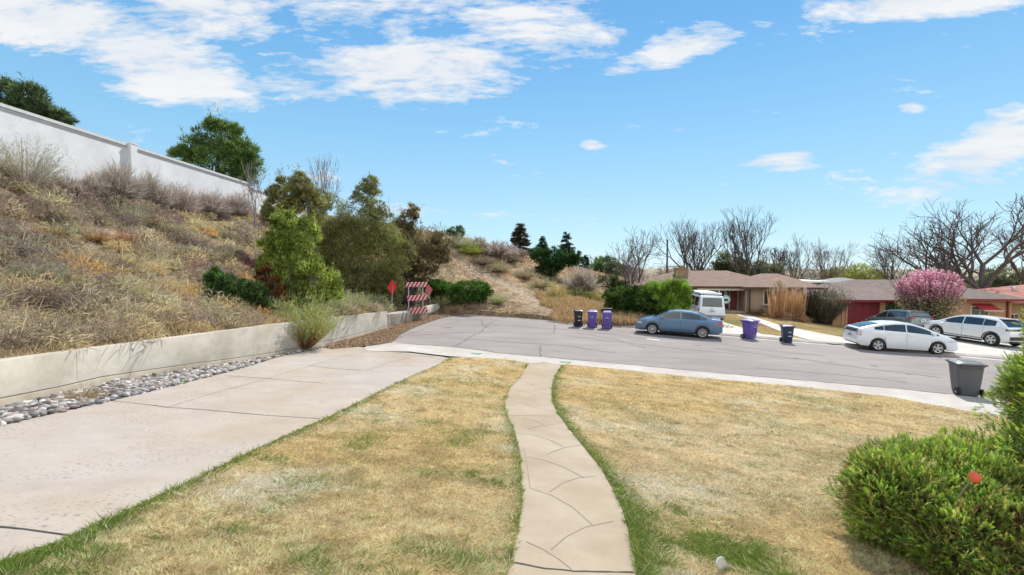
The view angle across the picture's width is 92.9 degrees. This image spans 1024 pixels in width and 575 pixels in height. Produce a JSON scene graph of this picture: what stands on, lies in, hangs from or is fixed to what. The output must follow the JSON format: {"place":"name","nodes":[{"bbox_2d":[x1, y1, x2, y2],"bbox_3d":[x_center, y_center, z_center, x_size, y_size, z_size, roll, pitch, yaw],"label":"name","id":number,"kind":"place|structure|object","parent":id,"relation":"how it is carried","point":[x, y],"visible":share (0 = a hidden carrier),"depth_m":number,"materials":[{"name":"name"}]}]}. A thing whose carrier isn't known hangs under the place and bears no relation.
{"place":"outdoors","nodes":[
{"label":"outdoors","id":0,"kind":"place"},
{"bbox_2d":[0,347,447,559],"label":"driveway","id":1,"kind":"structure","parent":0,"point":[69,471],"depth_m":7.12,"materials":[{"name":"concrete"}]},
{"bbox_2d":[0,357,528,574],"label":"grass","id":2,"kind":"structure","parent":0,"point":[95,539],"depth_m":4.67,"materials":[{"name":"beige plant"}]},
{"bbox_2d":[0,178,616,357],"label":"hillside","id":3,"kind":"structure","parent":0,"point":[511,283],"depth_m":34.63,"materials":[{"name":"soil"}]},
{"bbox_2d":[1,232,48,254],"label":"slope shrub","id":4,"kind":"object","parent":3,"relation":"on","point":[35,245],"visible":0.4,"depth_m":13.98,"materials":[{"name":"brown plant"}]},
{"bbox_2d":[0,125,77,187],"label":"sagebrush","id":5,"kind":"object","parent":3,"relation":"on","point":[35,174],"visible":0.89,"depth_m":18.97,"materials":[{"name":"beige plant"}]},
{"bbox_2d":[0,259,78,278],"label":"slope shrub","id":6,"kind":"object","parent":3,"relation":"on","point":[60,273],"visible":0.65,"depth_m":13.18,"materials":[{"name":"beige plant"}]},
{"bbox_2d":[0,72,79,126],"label":"pine tree","id":7,"kind":"object","parent":3,"relation":"on","point":[16,93],"visible":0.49,"depth_m":26.27,"materials":[{"name":"green plant"}]},
{"bbox_2d":[45,173,94,196],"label":"bare shrub","id":8,"kind":"object","parent":3,"relation":"on","point":[72,185],"visible":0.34,"depth_m":20.47,"materials":[{"name":"grey plant"}]},
{"bbox_2d":[34,271,107,288],"bbox_3d":[-12.430,-0.216,13.617,1.654,0.589,1.735,0,2,0],"label":"slope shrub","id":9,"kind":"object","parent":3,"relation":"on","point":[60,278],"visible":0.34,"depth_m":13.60,"materials":[{"name":"beige plant"}]},
{"bbox_2d":[77,169,114,197],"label":"bare shrub","id":10,"kind":"object","parent":3,"relation":"on","point":[98,187],"visible":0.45,"depth_m":21.79,"materials":[{"name":"grey plant"}]},
{"bbox_2d":[87,252,143,269],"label":"slope shrub","id":11,"kind":"object","parent":3,"relation":"on","point":[128,265],"visible":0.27,"depth_m":16.46,"materials":[{"name":"beige plant"}]},
{"bbox_2d":[81,154,155,199],"bbox_3d":[-18.769,-5.175,23.412,2.825,2.457,3.244,-1,2,-16],"label":"bare shrub","id":12,"kind":"object","parent":3,"relation":"on","point":[123,182],"visible":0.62,"depth_m":23.14,"materials":[{"name":"beige dry twigs"}]},
{"bbox_2d":[109,204,155,217],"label":"slope shrub","id":13,"kind":"object","parent":3,"relation":"on","point":[137,211],"visible":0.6,"depth_m":22.20,"materials":[{"name":"brown plant"}]},
{"bbox_2d":[133,167,178,207],"bbox_3d":[-18.897,-5.268,25.471,2.940,2.475,2.647,0,2,0],"label":"bare shrub","id":14,"kind":"object","parent":3,"relation":"on","point":[159,194],"visible":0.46,"depth_m":25.29,"materials":[{"name":"grey plant"}]},
{"bbox_2d":[0,103,336,217],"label":"perimeter wall","id":15,"kind":"structure","parent":3,"relation":"on","point":[86,149],"depth_m":23.04,"materials":[{"name":"white paint"}]},
{"bbox_2d":[163,179,205,215],"bbox_3d":[-18.854,-5.107,27.663,3.070,2.384,3.148,0,2,0],"label":"bare shrub","id":16,"kind":"object","parent":3,"relation":"on","point":[185,199],"visible":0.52,"depth_m":27.40,"materials":[{"name":"grey plant"}]},
{"bbox_2d":[0,309,384,358],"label":"wall top grass","id":17,"kind":"structure","parent":3,"relation":"on","point":[195,330],"depth_m":12.93,"materials":[{"name":"beige plant"}]},
{"bbox_2d":[0,160,418,354],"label":"dry brush","id":18,"kind":"object","parent":3,"relation":"on","point":[38,293],"visible":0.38,"depth_m":15.96,"materials":[{"name":"beige plant"}]},
{"bbox_2d":[192,187,235,216],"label":"bare shrub","id":19,"kind":"object","parent":3,"relation":"on","point":[214,204],"visible":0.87,"depth_m":30.10,"materials":[{"name":"grey plant"}]},
{"bbox_2d":[165,104,266,186],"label":"pine tree","id":20,"kind":"object","parent":3,"relation":"on","point":[235,150],"visible":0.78,"depth_m":40.91,"materials":[{"name":"green plant"}]},
{"bbox_2d":[202,264,273,313],"bbox_3d":[-10.353,0.119,18.364,2.843,2.102,1.568,0,2,0],"label":"juniper bush","id":21,"kind":"object","parent":3,"relation":"on","point":[215,278],"visible":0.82,"depth_m":18.08,"materials":[{"name":"green plant"}]},
{"bbox_2d":[220,189,260,218],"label":"bare shrub","id":22,"kind":"object","parent":3,"relation":"on","point":[237,206],"visible":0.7,"depth_m":33.10,"materials":[{"name":"grey plant"}]},
{"bbox_2d":[238,161,267,222],"bbox_3d":[-17.462,-6.101,32.641,1.553,4.667,2.293,1,3,29],"label":"bare sapling","id":23,"kind":"object","parent":3,"relation":"on","point":[249,185],"visible":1,"depth_m":32.74,"materials":[{"name":"grey plant"}]},
{"bbox_2d":[251,263,291,311],"bbox_3d":[-9.795,0.124,19.836,1.605,2.241,1.045,0,2,0],"label":"dying juniper","id":24,"kind":"object","parent":3,"relation":"on","point":[275,292],"visible":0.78,"depth_m":19.68,"materials":[{"name":"brown plant"}]},
{"bbox_2d":[259,162,328,280],"bbox_3d":[-11.962,-3.210,26.726,3.880,7.348,2.139,0,2,0],"label":"juniper tree","id":25,"kind":"object","parent":3,"relation":"on","point":[301,192],"visible":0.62,"depth_m":26.32,"materials":[{"name":"green plant"}]},
{"bbox_2d":[254,202,345,311],"bbox_3d":[-9.068,-1.181,20.828,3.709,5.018,2.583,-1,3,-20],"label":"juniper tree","id":26,"kind":"object","parent":3,"relation":"on","point":[280,252],"visible":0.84,"depth_m":20.31,"materials":[{"name":"green plant"}]},
{"bbox_2d":[261,287,347,349],"bbox_3d":[-8.131,1.144,19.015,3.345,2.598,3.276,0,2,0],"label":"rabbitbrush","id":27,"kind":"object","parent":3,"relation":"on","point":[314,330],"visible":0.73,"depth_m":18.82,"materials":[{"name":"green plant"}]},
{"bbox_2d":[309,153,342,219],"bbox_3d":[-14.428,-7.292,37.744,2.052,6.658,2.890,1,3,30],"label":"bare sapling","id":28,"kind":"object","parent":3,"relation":"on","point":[325,179],"visible":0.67,"depth_m":37.55,"materials":[{"name":"grey plant"}]},
{"bbox_2d":[335,288,373,309],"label":"rabbitbrush","id":29,"kind":"object","parent":3,"relation":"on","point":[359,301],"visible":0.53,"depth_m":24.22,"materials":[{"name":"green plant"}]},
{"bbox_2d":[299,173,418,305],"bbox_3d":[-9.725,-2.742,29.826,7.926,9.001,4.080,0,2,0],"label":"juniper tree","id":30,"kind":"object","parent":3,"relation":"on","point":[333,231],"visible":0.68,"depth_m":29.43,"materials":[{"name":"green plant"}]},
{"bbox_2d":[396,278,424,307],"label":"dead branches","id":31,"kind":"object","parent":3,"relation":"on","point":[411,303],"visible":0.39,"depth_m":32.29,"materials":[{"name":"brown plant"}]},
{"bbox_2d":[379,202,459,294],"bbox_3d":[-6.376,-2.095,33.165,5.814,7.589,3.146,0,2,0],"label":"juniper tree","id":32,"kind":"object","parent":3,"relation":"on","point":[433,248],"visible":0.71,"depth_m":32.82,"materials":[{"name":"green plant"}]},
{"bbox_2d":[445,225,465,241],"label":"juniper bush","id":33,"kind":"object","parent":3,"relation":"on","point":[459,230],"visible":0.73,"depth_m":49.10,"materials":[{"name":"green plant"}]},
{"bbox_2d":[420,277,494,307],"bbox_3d":[-4.004,0.391,35.585,5.583,2.510,3.018,0,2,0],"label":"spreading juniper","id":34,"kind":"object","parent":3,"relation":"on","point":[478,291],"visible":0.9,"depth_m":35.03,"materials":[{"name":"green plant"}]},
{"bbox_2d":[455,239,486,254],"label":"hill shrub","id":35,"kind":"object","parent":3,"relation":"on","point":[466,250],"visible":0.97,"depth_m":45.39,"materials":[{"name":"green plant"}]},
{"bbox_2d":[484,259,510,271],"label":"hill shrub","id":36,"kind":"object","parent":3,"relation":"on","point":[495,267],"visible":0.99,"depth_m":44.16,"materials":[{"name":"beige plant"}]},
{"bbox_2d":[479,238,518,257],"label":"thicket","id":37,"kind":"object","parent":3,"relation":"on","point":[498,250],"visible":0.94,"depth_m":46.99,"materials":[{"name":"grey plant"}]},
{"bbox_2d":[510,223,533,255],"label":"spruce","id":38,"kind":"object","parent":3,"relation":"on","point":[517,236],"visible":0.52,"depth_m":59.42,"materials":[{"name":"green plant"}]},
{"bbox_2d":[526,278,555,287],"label":"hill shrub","id":39,"kind":"object","parent":3,"relation":"on","point":[543,283],"visible":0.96,"depth_m":41.91,"materials":[{"name":"beige plant"}]},
{"bbox_2d":[367,228,731,327],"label":"hill scrub","id":40,"kind":"object","parent":3,"relation":"on","point":[403,307],"visible":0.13,"depth_m":41.77,"materials":[{"name":"brown plant"}]},
{"bbox_2d":[527,245,579,276],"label":"bush","id":41,"kind":"object","parent":3,"relation":"on","point":[553,261],"visible":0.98,"depth_m":48.24,"materials":[{"name":"green plant"}]},
{"bbox_2d":[541,284,571,298],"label":"hill shrub","id":42,"kind":"object","parent":3,"relation":"on","point":[553,291],"visible":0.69,"depth_m":38.65,"materials":[{"name":"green plant"}]},
{"bbox_2d":[557,231,580,268],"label":"spruce","id":43,"kind":"object","parent":3,"relation":"on","point":[567,244],"visible":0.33,"depth_m":71.45,"materials":[{"name":"green plant"}]},
{"bbox_2d":[561,264,605,292],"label":"thicket","id":44,"kind":"object","parent":3,"relation":"on","point":[584,281],"visible":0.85,"depth_m":44.67,"materials":[{"name":"grey plant"}]},
{"bbox_2d":[533,289,646,324],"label":"tall dry grass","id":45,"kind":"structure","parent":3,"relation":"on","point":[567,306],"depth_m":33.71,"materials":[{"name":"beige plant"}]},
{"bbox_2d":[586,254,626,276],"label":"juniper bush","id":46,"kind":"object","parent":3,"relation":"on","point":[599,267],"visible":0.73,"depth_m":71.28,"materials":[{"name":"green plant"}]},
{"bbox_2d":[593,273,630,289],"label":"juniper bush","id":47,"kind":"object","parent":3,"relation":"on","point":[614,281],"visible":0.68,"depth_m":51.32,"materials":[{"name":"green plant"}]},
{"bbox_2d":[601,280,667,315],"bbox_3d":[8.855,1.028,33.484,5.419,3.211,3.110,0,2,0],"label":"evergreen bush","id":48,"kind":"object","parent":3,"relation":"on","point":[631,298],"visible":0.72,"depth_m":33.06,"materials":[{"name":"green plant"}]},
{"bbox_2d":[605,226,666,287],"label":"bare tree","id":49,"kind":"object","parent":3,"relation":"on","point":[626,276],"visible":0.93,"depth_m":47.44,"materials":[{"name":"grey plant"}]},
{"bbox_2d":[387,306,626,325],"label":"curb","id":50,"kind":"structure","parent":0,"point":[444,309],"depth_m":33.65,"materials":[{"name":"concrete"}]},
{"bbox_2d":[0,0,1023,269],"label":"sky","id":51,"kind":"structure","parent":0,"point":[590,120],"materials":[{"name":"blue"}]},
{"bbox_2d":[505,362,636,574],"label":"walkway","id":52,"kind":"structure","parent":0,"point":[548,523],"depth_m":5.73,"materials":[{"name":"concrete"}]},
{"bbox_2d":[358,269,1020,537],"bbox_3d":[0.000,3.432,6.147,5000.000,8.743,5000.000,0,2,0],"label":"ground","id":53,"kind":"structure","parent":0,"point":[657,270],"depth_m":636.63,"materials":[{"name":"grey concrete"}]},
{"bbox_2d":[0,311,387,405],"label":"retaining wall","id":54,"kind":"structure","parent":53,"relation":"on","point":[28,377],"depth_m":12.19,"materials":[{"name":"beige concrete"}]},
{"bbox_2d":[324,312,460,347],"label":"leaf litter","id":55,"kind":"object","parent":53,"relation":"on","point":[391,332],"visible":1,"depth_m":23.59,"materials":[{"name":"brown plant"}]},
{"bbox_2d":[387,303,441,327],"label":"retaining wall","id":56,"kind":"structure","parent":53,"relation":"on","point":[431,307],"depth_m":29.01,"materials":[{"name":"grey concrete"}]},
{"bbox_2d":[406,282,426,319],"bbox_3d":[-5.836,0.987,29.785,1.329,2.645,0.102,-1,3,-27],"label":"road barricade","id":57,"kind":"object","parent":53,"relation":"on","point":[422,309],"visible":0.89,"depth_m":29.74,"materials":[{"name":"plastic"}]},
{"bbox_2d":[646,212,736,270],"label":"bare tree","id":58,"kind":"object","parent":53,"relation":"on","point":[692,239],"visible":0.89,"depth_m":60.91,"materials":[{"name":"brown plant"}]},
{"bbox_2d":[627,266,827,313],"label":"brick house","id":59,"kind":"structure","parent":53,"relation":"on","point":[744,293],"depth_m":44.10,"materials":[{"name":"brown brick"}]},
{"bbox_2d":[465,314,1013,359],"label":"kerb","id":60,"kind":"structure","parent":53,"relation":"on","point":[865,346],"depth_m":25.83,"materials":[{"name":"concrete"}]},
{"bbox_2d":[760,247,797,272],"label":"bare tree","id":61,"kind":"object","parent":53,"relation":"on","point":[775,253],"visible":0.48,"depth_m":84.54,"materials":[{"name":"grey plant"}]},
{"bbox_2d":[769,236,826,279],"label":"bare tree","id":62,"kind":"object","parent":53,"relation":"on","point":[798,255],"visible":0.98,"depth_m":71.78,"materials":[{"name":"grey plant"}]},
{"bbox_2d":[784,266,828,279],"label":"background tree","id":63,"kind":"object","parent":53,"relation":"on","point":[812,276],"visible":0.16,"depth_m":112.99,"materials":[{"name":"grey plant"}]},
{"bbox_2d":[803,279,855,324],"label":"leafless hedge","id":64,"kind":"object","parent":53,"relation":"on","point":[823,315],"visible":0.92,"depth_m":40.87,"materials":[{"name":"brown plant"}]},
{"bbox_2d":[799,240,864,279],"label":"bare tree","id":65,"kind":"object","parent":53,"relation":"on","point":[819,255],"visible":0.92,"depth_m":77.10,"materials":[{"name":"grey plant"}]},
{"bbox_2d":[835,263,886,279],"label":"background tree","id":66,"kind":"object","parent":53,"relation":"on","point":[855,274],"visible":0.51,"depth_m":89.05,"materials":[{"name":"green plant"}]},
{"bbox_2d":[855,238,919,279],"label":"bare tree","id":67,"kind":"object","parent":53,"relation":"on","point":[886,257],"visible":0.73,"depth_m":80.15,"materials":[{"name":"grey plant"}]},
{"bbox_2d":[988,215,1023,284],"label":"bare tree","id":68,"kind":"object","parent":53,"relation":"on","point":[1013,266],"visible":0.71,"depth_m":59.82,"materials":[{"name":"brown plant"}]},
{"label":"dirt","id":69,"kind":"structure","parent":53,"relation":"on","visible":0},
{"bbox_2d":[0,343,332,425],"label":"river stones","id":70,"kind":"object","parent":69,"relation":"on","point":[120,388],"visible":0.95,"depth_m":9.91,"materials":[{"name":"grey stone"}]},
{"bbox_2d":[50,383,111,400],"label":"weed","id":71,"kind":"object","parent":70,"relation":"on","point":[94,393],"visible":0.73,"depth_m":8.96,"materials":[{"name":"beige plant"}]},
{"bbox_2d":[393,315,1014,399],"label":"road","id":72,"kind":"structure","parent":0,"point":[630,352],"depth_m":22.31,"materials":[{"name":"grey asphalt"}]},
{"bbox_2d":[602,308,612,328],"bbox_3d":[5.775,1.877,29.538,0.640,1.228,0.710,0,2,10],"label":"wheeled bin","id":73,"kind":"object","parent":72,"relation":"on","point":[607,313],"visible":1,"depth_m":29.27,"materials":[{"name":"purple plastic"}]},
{"bbox_2d":[392,319,944,393],"bbox_3d":[5.698,2.768,24.082,21.522,0.775,11.122,1,3,19],"label":"road crack","id":74,"kind":"object","parent":72,"relation":"on","point":[626,364],"visible":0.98,"depth_m":19.77,"materials":[{"name":"grey asphalt"}]},
{"bbox_2d":[635,309,722,337],"bbox_3d":[9.540,1.975,27.896,4.660,1.470,2.046,3,3,20],"label":"blue sedan","id":75,"kind":"object","parent":72,"relation":"on","point":[697,323],"visible":1,"depth_m":27.08,"materials":[{"name":"metal"}]},
{"bbox_2d":[364,341,1017,414],"bbox_3d":[19.983,3.783,11.706,55.842,1.857,3.916,1,3,21],"label":"gutter","id":76,"kind":"object","parent":72,"relation":"on","point":[958,401],"visible":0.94,"depth_m":17.27,"materials":[{"name":"concrete"}]},
{"bbox_2d":[455,325,940,381],"bbox_3d":[7.577,2.820,24.484,20.659,0.750,8.579,1,3,20],"label":"tar seam","id":77,"kind":"object","parent":72,"relation":"on","point":[711,351],"visible":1,"depth_m":22.75,"materials":[{"name":"black asphalt"}]},
{"bbox_2d":[466,315,1009,360],"bbox_3d":[24.355,3.322,22.839,60.068,1.851,1.277,1,3,23],"label":"gutter","id":78,"kind":"object","parent":72,"relation":"on","point":[774,340],"visible":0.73,"depth_m":26.25,"materials":[{"name":"concrete"}]},
{"bbox_2d":[740,318,759,338],"bbox_3d":[13.362,2.317,27.325,0.700,1.113,0.802,-1,3,-28],"label":"wheeled bin","id":79,"kind":"object","parent":78,"relation":"on","point":[749,326],"visible":1,"depth_m":27.11,"materials":[{"name":"plastic"}]},
{"bbox_2d":[779,324,795,342],"bbox_3d":[14.889,2.482,26.331,0.640,0.993,0.722,1,2,14],"label":"wheeled bin","id":80,"kind":"object","parent":72,"relation":"on","point":[787,330],"visible":1,"depth_m":26.10,"materials":[{"name":"plastic"}]},
{"bbox_2d":[843,320,957,354],"bbox_3d":[19.856,2.475,25.018,4.513,1.495,2.014,3,3,11],"label":"white hatchback","id":81,"kind":"object","parent":72,"relation":"on","point":[877,335],"visible":1,"depth_m":24.31,"materials":[{"name":"paint"}]},
{"bbox_2d":[945,359,987,397],"bbox_3d":[14.950,2.955,16.031,0.780,1.133,0.902,1,3,22],"label":"wheeled bin","id":82,"kind":"object","parent":72,"relation":"on","point":[966,376],"visible":0.96,"depth_m":15.76,"materials":[{"name":"plastic"}]},
{"bbox_2d":[702,206,777,275],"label":"bare tree","id":83,"kind":"object","parent":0,"point":[747,260],"visible":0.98,"depth_m":59.76,"materials":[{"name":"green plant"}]},
{"bbox_2d":[722,322,799,338],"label":"driveway","id":84,"kind":"structure","parent":0,"point":[734,329],"depth_m":29.94,"materials":[{"name":"grey concrete"}]},
{"bbox_2d":[688,290,724,320],"bbox_3d":[13.964,1.306,35.441,2.127,2.145,4.815,2,3,8],"label":"camper van","id":85,"kind":"object","parent":84,"relation":"on","point":[710,303],"visible":0.63,"depth_m":33.23,"materials":[{"name":"white metal"}]},
{"bbox_2d":[549,364,1009,574],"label":"grass","id":86,"kind":"structure","parent":0,"point":[768,555],"depth_m":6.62,"materials":[{"name":"beige plant"}]},
{"bbox_2d":[821,423,1023,574],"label":"juniper bush","id":87,"kind":"object","parent":86,"relation":"on","point":[891,499],"visible":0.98,"depth_m":4.56,"materials":[{"name":"green plant"}]},
{"bbox_2d":[955,308,1023,562],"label":"juniper bush","id":88,"kind":"object","parent":86,"relation":"on","point":[1012,430],"visible":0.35,"depth_m":4.96,"materials":[{"name":"green plant"}]},
{"bbox_2d":[723,312,845,339],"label":"lawn","id":89,"kind":"structure","parent":0,"point":[728,319],"depth_m":33.44,"materials":[{"name":"beige plant"}]},
{"bbox_2d":[642,272,693,311],"bbox_3d":[10.727,0.818,33.330,3.512,3.841,2.697,1,3,23],"label":"feathery bush","id":90,"kind":"object","parent":89,"relation":"on","point":[676,293],"visible":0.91,"depth_m":32.76,"materials":[{"name":"green plant"}]},
{"bbox_2d":[709,249,751,274],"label":"background tree","id":91,"kind":"object","parent":89,"relation":"on","point":[722,265],"visible":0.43,"depth_m":65.19,"materials":[{"name":"green plant"}]},
{"bbox_2d":[748,258,786,275],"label":"background tree","id":92,"kind":"object","parent":89,"relation":"on","point":[777,268],"visible":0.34,"depth_m":67.13,"materials":[{"name":"green plant"}]},
{"bbox_2d":[760,278,796,320],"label":"ornamental grass","id":93,"kind":"structure","parent":89,"relation":"on","point":[779,308],"depth_m":39.27,"materials":[{"name":"beige plant"}]},
{"bbox_2d":[783,280,811,323],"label":"ornamental grass","id":94,"kind":"structure","parent":89,"relation":"on","point":[795,305],"depth_m":39.42,"materials":[{"name":"beige plant"}]},
{"bbox_2d":[803,279,1023,325],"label":"brick house","id":95,"kind":"structure","parent":89,"relation":"on","point":[872,297],"depth_m":42.17,"materials":[{"name":"paint"}]},
{"bbox_2d":[847,303,878,324],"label":"garage door","id":96,"kind":"structure","parent":95,"relation":"in","point":[857,312],"depth_m":40.98,"materials":[{"name":"paint"}]},
{"bbox_2d":[883,266,977,319],"bbox_3d":[32.273,1.051,37.597,5.280,5.373,5.706,0,2,0],"label":"flowering crabapple","id":97,"kind":"object","parent":89,"relation":"on","point":[935,295],"visible":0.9,"depth_m":36.70,"materials":[{"name":"pink plant"}]},
{"bbox_2d":[867,197,1009,278],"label":"bare tree","id":98,"kind":"object","parent":89,"relation":"on","point":[925,250],"visible":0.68,"depth_m":54.83,"materials":[{"name":"brown plant"}]},
{"bbox_2d":[897,194,1023,288],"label":"bare tree","id":99,"kind":"object","parent":89,"relation":"on","point":[988,282],"visible":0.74,"depth_m":54.06,"materials":[{"name":"grey plant"}]},
{"bbox_2d":[975,263,1021,287],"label":"background tree","id":100,"kind":"object","parent":89,"relation":"on","point":[1012,279],"visible":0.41,"depth_m":65.56,"materials":[{"name":"green plant"}]},
{"bbox_2d":[977,285,1023,318],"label":"brick house","id":101,"kind":"structure","parent":89,"relation":"on","point":[1017,290],"depth_m":45.57,"materials":[{"name":"red"}]},
{"bbox_2d":[739,315,855,343],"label":"walkway","id":102,"kind":"structure","parent":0,"point":[808,335],"depth_m":29.34,"materials":[{"name":"grey concrete"}]},
{"bbox_2d":[928,335,1022,355],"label":"driveway","id":103,"kind":"structure","parent":0,"point":[972,346],"depth_m":26.30,"materials":[{"name":"grey concrete"}]},
{"bbox_2d":[865,309,933,326],"bbox_3d":[28.991,2.486,36.577,2.116,1.730,4.626,2,-2,0],"label":"grey suv","id":104,"kind":"object","parent":103,"relation":"on","point":[916,317],"visible":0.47,"depth_m":34.92,"materials":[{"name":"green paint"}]},
{"bbox_2d":[924,315,1023,345],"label":"white crossover","id":105,"kind":"object","parent":103,"relation":"on","point":[992,330],"visible":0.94,"depth_m":27.66,"materials":[{"name":"paint"}]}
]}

